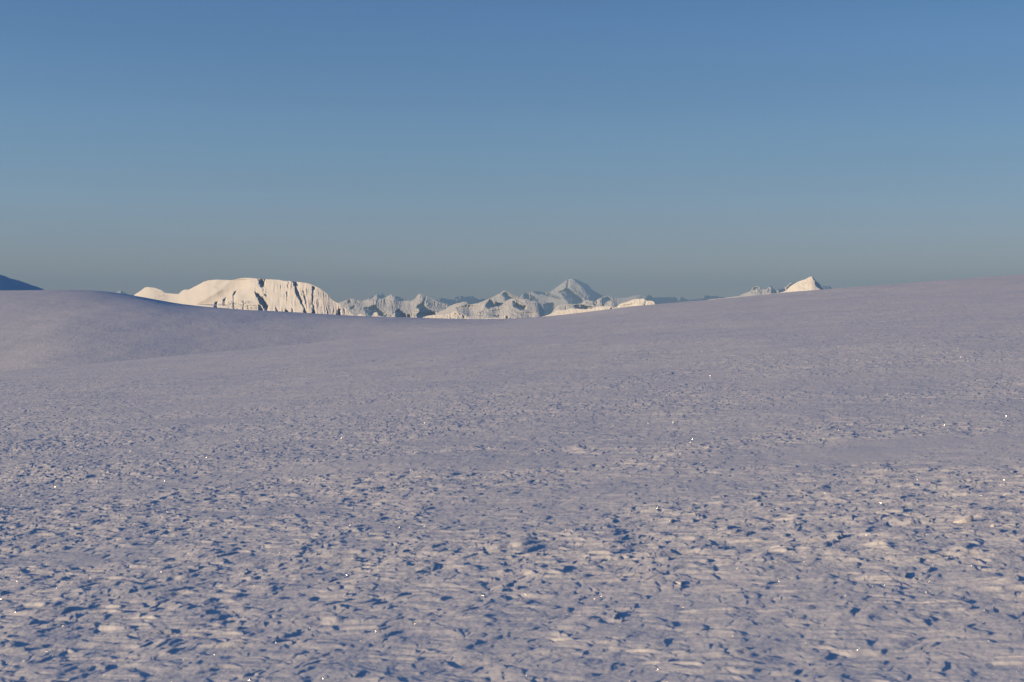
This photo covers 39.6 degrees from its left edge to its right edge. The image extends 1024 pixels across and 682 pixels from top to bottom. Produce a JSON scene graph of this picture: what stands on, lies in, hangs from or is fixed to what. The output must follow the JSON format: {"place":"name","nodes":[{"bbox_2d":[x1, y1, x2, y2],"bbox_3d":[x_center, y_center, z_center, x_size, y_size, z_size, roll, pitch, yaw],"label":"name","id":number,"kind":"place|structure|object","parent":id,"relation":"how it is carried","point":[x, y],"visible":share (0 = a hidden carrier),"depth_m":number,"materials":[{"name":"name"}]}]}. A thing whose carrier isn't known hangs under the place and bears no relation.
{"place":"outdoors","nodes":[
{"label":"outdoors","id":0,"kind":"place"},
{"bbox_2d":[0,275,43,289],"bbox_3d":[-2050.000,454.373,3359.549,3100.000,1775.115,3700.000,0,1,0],"label":"hill","id":1,"kind":"structure","parent":0,"point":[6,283],"depth_m":2901.99,"materials":[{"name":"snow"}]},
{"bbox_2d":[134,278,354,315],"bbox_3d":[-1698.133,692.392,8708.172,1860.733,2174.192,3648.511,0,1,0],"label":"plateau mountain","id":2,"kind":"structure","parent":0,"point":[264,294],"depth_m":8918.46,"materials":[{"name":"white snow"}]},
{"bbox_2d":[356,312,381,316],"bbox_3d":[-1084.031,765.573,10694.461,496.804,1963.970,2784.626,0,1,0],"label":"ridge","id":3,"kind":"structure","parent":0,"point":[375,314],"depth_m":10989.89,"materials":[{"name":"white snow"}]},
{"bbox_2d":[339,294,448,316],"bbox_3d":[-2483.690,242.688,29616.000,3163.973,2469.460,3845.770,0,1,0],"label":"ragged range","id":4,"kind":"structure","parent":0,"point":[389,305],"depth_m":29908.78,"materials":[{"name":"white snow"}]},
{"bbox_2d":[391,308,435,317],"bbox_3d":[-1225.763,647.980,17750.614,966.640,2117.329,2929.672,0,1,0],"label":"snow spur","id":5,"kind":"structure","parent":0,"point":[419,313],"depth_m":18079.54,"materials":[{"name":"white snow"}]},
{"bbox_2d":[368,293,486,305],"bbox_3d":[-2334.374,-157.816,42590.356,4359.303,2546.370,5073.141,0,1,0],"label":"blue range","id":6,"kind":"structure","parent":0,"point":[468,300],"depth_m":43309.16,"materials":[{"name":"snow"}]},
{"bbox_2d":[423,311,470,318],"bbox_3d":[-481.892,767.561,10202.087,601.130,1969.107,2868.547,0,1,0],"label":"ridge","id":7,"kind":"structure","parent":0,"point":[455,315],"depth_m":10462.04,"materials":[{"name":"white snow"}]},
{"bbox_2d":[437,298,544,318],"bbox_3d":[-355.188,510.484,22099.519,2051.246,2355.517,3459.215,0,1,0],"label":"snow massif","id":8,"kind":"structure","parent":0,"point":[512,308],"depth_m":22322.04,"materials":[{"name":"white snow"}]},
{"bbox_2d":[485,315,516,318],"bbox_3d":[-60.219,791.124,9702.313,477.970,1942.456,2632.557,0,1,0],"label":"ridge","id":9,"kind":"structure","parent":0,"point":[504,317],"depth_m":9994.27,"materials":[{"name":"white snow"}]},
{"bbox_2d":[490,290,519,302],"bbox_3d":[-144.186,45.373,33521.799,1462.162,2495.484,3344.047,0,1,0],"label":"snow massif","id":10,"kind":"structure","parent":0,"point":[504,296],"depth_m":33991.30,"materials":[{"name":"white snow"}]},
{"bbox_2d":[0,274,1023,681],"bbox_3d":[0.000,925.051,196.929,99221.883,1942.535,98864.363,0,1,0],"label":"snowfield","id":11,"kind":"structure","parent":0,"point":[102,380],"depth_m":12.77,"materials":[{"name":"white snow"}]},
{"bbox_2d":[0,339,1022,681],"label":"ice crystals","id":12,"kind":"object","parent":11,"relation":"on","point":[528,567],"visible":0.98,"depth_m":8.70,"materials":[{"name":"white ice"}]},
{"bbox_2d":[953,515,973,522],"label":"snow slab","id":13,"kind":"structure","parent":11,"relation":"on","point":[966,519],"depth_m":9.46,"materials":[{"name":"white snow"}]},
{"bbox_2d":[0,0,1023,302],"label":"sky","id":14,"kind":"structure","parent":0,"point":[360,150],"materials":[{"name":"blue"}]},
{"bbox_2d":[519,279,642,315],"bbox_3d":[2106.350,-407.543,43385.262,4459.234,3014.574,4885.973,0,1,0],"label":"pyramid mountain","id":15,"kind":"structure","parent":0,"point":[571,291],"depth_m":43979.10,"materials":[{"name":"white snow"}]},
{"bbox_2d":[551,298,617,313],"bbox_3d":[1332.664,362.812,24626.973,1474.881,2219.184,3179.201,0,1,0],"label":"snow massif","id":16,"kind":"structure","parent":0,"point":[587,304],"depth_m":25003.32,"materials":[{"name":"white snow"}]},
{"bbox_2d":[542,299,654,316],"bbox_3d":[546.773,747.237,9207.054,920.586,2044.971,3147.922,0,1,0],"label":"ridge","id":17,"kind":"structure","parent":0,"point":[636,302],"depth_m":9446.71,"materials":[{"name":"white snow"}]},
{"bbox_2d":[643,295,722,303],"bbox_3d":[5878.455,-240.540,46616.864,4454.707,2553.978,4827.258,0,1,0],"label":"blue range","id":18,"kind":"structure","parent":0,"point":[659,300],"depth_m":46608.50,"materials":[{"name":"snow"}]},
{"bbox_2d":[727,283,794,297],"bbox_3d":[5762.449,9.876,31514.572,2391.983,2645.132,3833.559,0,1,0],"label":"ragged range","id":19,"kind":"structure","parent":0,"point":[756,290],"depth_m":31993.43,"materials":[{"name":"white snow"}]},
{"bbox_2d":[763,276,822,294],"bbox_3d":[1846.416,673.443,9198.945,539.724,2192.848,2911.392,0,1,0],"label":"snow peak","id":20,"kind":"structure","parent":0,"point":[809,283],"depth_m":9395.32,"materials":[{"name":"white snow"}]}
]}

